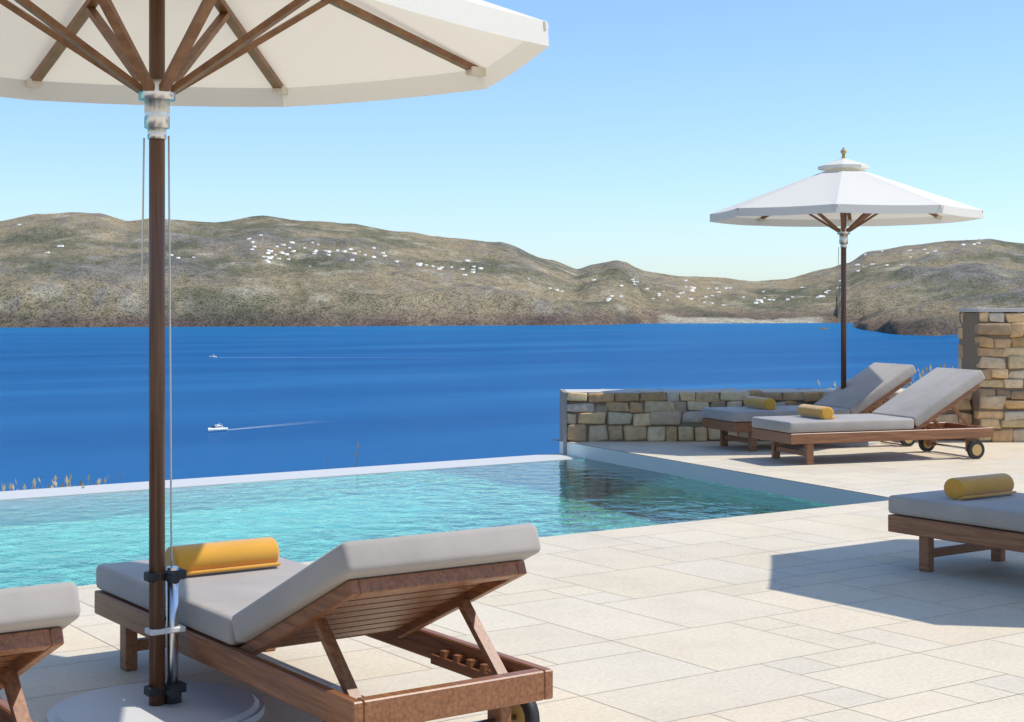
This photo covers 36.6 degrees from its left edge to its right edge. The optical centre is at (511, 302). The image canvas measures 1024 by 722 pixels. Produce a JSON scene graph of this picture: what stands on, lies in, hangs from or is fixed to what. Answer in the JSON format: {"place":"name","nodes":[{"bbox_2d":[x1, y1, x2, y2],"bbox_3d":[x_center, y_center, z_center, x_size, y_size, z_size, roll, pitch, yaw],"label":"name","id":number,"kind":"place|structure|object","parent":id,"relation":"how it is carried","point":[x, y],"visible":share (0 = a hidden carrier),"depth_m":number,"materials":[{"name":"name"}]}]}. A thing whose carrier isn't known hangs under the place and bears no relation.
{"place":"outdoors","nodes":[
{"label":"outdoors","id":0,"kind":"place"},
{"bbox_2d":[0,323,958,490],"bbox_3d":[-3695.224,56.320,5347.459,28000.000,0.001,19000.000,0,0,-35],"label":"sea","id":1,"kind":"structure","parent":0,"point":[74,402],"depth_m":1112.22,"materials":[{"name":"liquid"}]},
{"bbox_2d":[208,423,227,431],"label":"motor yacht","id":2,"kind":"object","parent":1,"relation":"on","point":[217,427],"visible":1,"depth_m":680.97,"materials":[{"name":"white paint"}]},
{"bbox_2d":[2,362,957,490],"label":"dry grass plants","id":3,"kind":"object","parent":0,"point":[68,482],"depth_m":12.83,"materials":[{"name":"beige plant"}]},
{"bbox_2d":[0,439,1023,721],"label":"deck terrace","id":4,"kind":"structure","parent":0,"point":[848,613],"depth_m":6.37,"materials":[{"name":"tile"}]},
{"bbox_2d":[0,582,80,721],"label":"lounger","id":5,"kind":"object","parent":4,"relation":"on","point":[35,620],"visible":1,"depth_m":3.62,"materials":[{"name":"brown wood"}]},
{"bbox_2d":[0,0,548,721],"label":"umbrella","id":6,"kind":"object","parent":4,"relation":"on","point":[156,58],"visible":1,"depth_m":5.38,"materials":[{"name":"white fabric"}]},
{"bbox_2d":[95,523,552,721],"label":"lounger","id":7,"kind":"object","parent":4,"relation":"on","point":[243,604],"visible":0.91,"depth_m":4.57,"materials":[{"name":"brown wood"}]},
{"bbox_2d":[0,441,888,505],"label":"pool shell","id":8,"kind":"object","parent":4,"relation":"in","point":[816,493],"visible":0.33,"depth_m":12.66,"materials":[{"name":"paint"}]},
{"bbox_2d":[0,458,833,588],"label":"pool water","id":9,"kind":"structure","parent":8,"relation":"on","point":[77,540],"depth_m":10.85,"materials":[{"name":"teal liquid"}]},
{"bbox_2d":[560,388,971,454],"bbox_3d":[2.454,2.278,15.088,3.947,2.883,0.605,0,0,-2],"label":"stone wall","id":10,"kind":"structure","parent":4,"relation":"on","point":[590,415],"depth_m":14.78,"materials":[{"name":"brown stone"}]},
{"bbox_2d":[702,362,915,450],"bbox_3d":[2.782,0.946,14.328,1.970,0.749,0.742,0,0,-20],"label":"lounger","id":11,"kind":"object","parent":4,"relation":"on","point":[868,388],"visible":0.62,"depth_m":14.22,"materials":[{"name":"white fabric"}]},
{"bbox_2d":[710,147,983,445],"bbox_3d":[3.140,-0.077,14.678,2.352,2.795,2.352,0,0,-8],"label":"umbrella","id":12,"kind":"object","parent":4,"relation":"on","point":[843,192],"visible":0.91,"depth_m":14.24,"materials":[{"name":"white fabric"}]},
{"bbox_2d":[752,367,993,464],"bbox_3d":[3.065,0.946,13.182,1.970,0.749,0.742,0,0,-20],"label":"lounger","id":13,"kind":"object","parent":4,"relation":"on","point":[915,410],"visible":1,"depth_m":13.03,"materials":[{"name":"white fabric"}]},
{"bbox_2d":[888,473,1023,571],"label":"lounger","id":14,"kind":"object","parent":4,"relation":"on","point":[979,513],"visible":1,"depth_m":7.57,"materials":[{"name":"white fabric"}]},
{"bbox_2d":[957,308,1023,441],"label":"tall stone wall","id":15,"kind":"structure","parent":4,"relation":"on","point":[991,344],"depth_m":14.70,"materials":[{"name":"brown stone"}]},
{"bbox_2d":[0,212,1023,326],"bbox_3d":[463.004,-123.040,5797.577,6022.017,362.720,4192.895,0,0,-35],"label":"hills","id":16,"kind":"structure","parent":0,"point":[88,274],"depth_m":4362.78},
{"bbox_2d":[18,224,980,305],"bbox_3d":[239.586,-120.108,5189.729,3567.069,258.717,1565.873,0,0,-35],"label":"village houses","id":17,"kind":"structure","parent":16,"relation":"on","point":[440,268],"depth_m":4564.46,"materials":[{"name":"white"}]},
{"bbox_2d":[0,0,1023,280],"label":"sky","id":18,"kind":"structure","parent":0,"point":[638,122],"materials":[{"name":"blue"}]},
{"bbox_2d":[820,286,1023,335],"bbox_3d":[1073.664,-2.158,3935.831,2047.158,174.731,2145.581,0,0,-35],"label":"headland hill","id":19,"kind":"structure","parent":0,"point":[936,318],"depth_m":3265.71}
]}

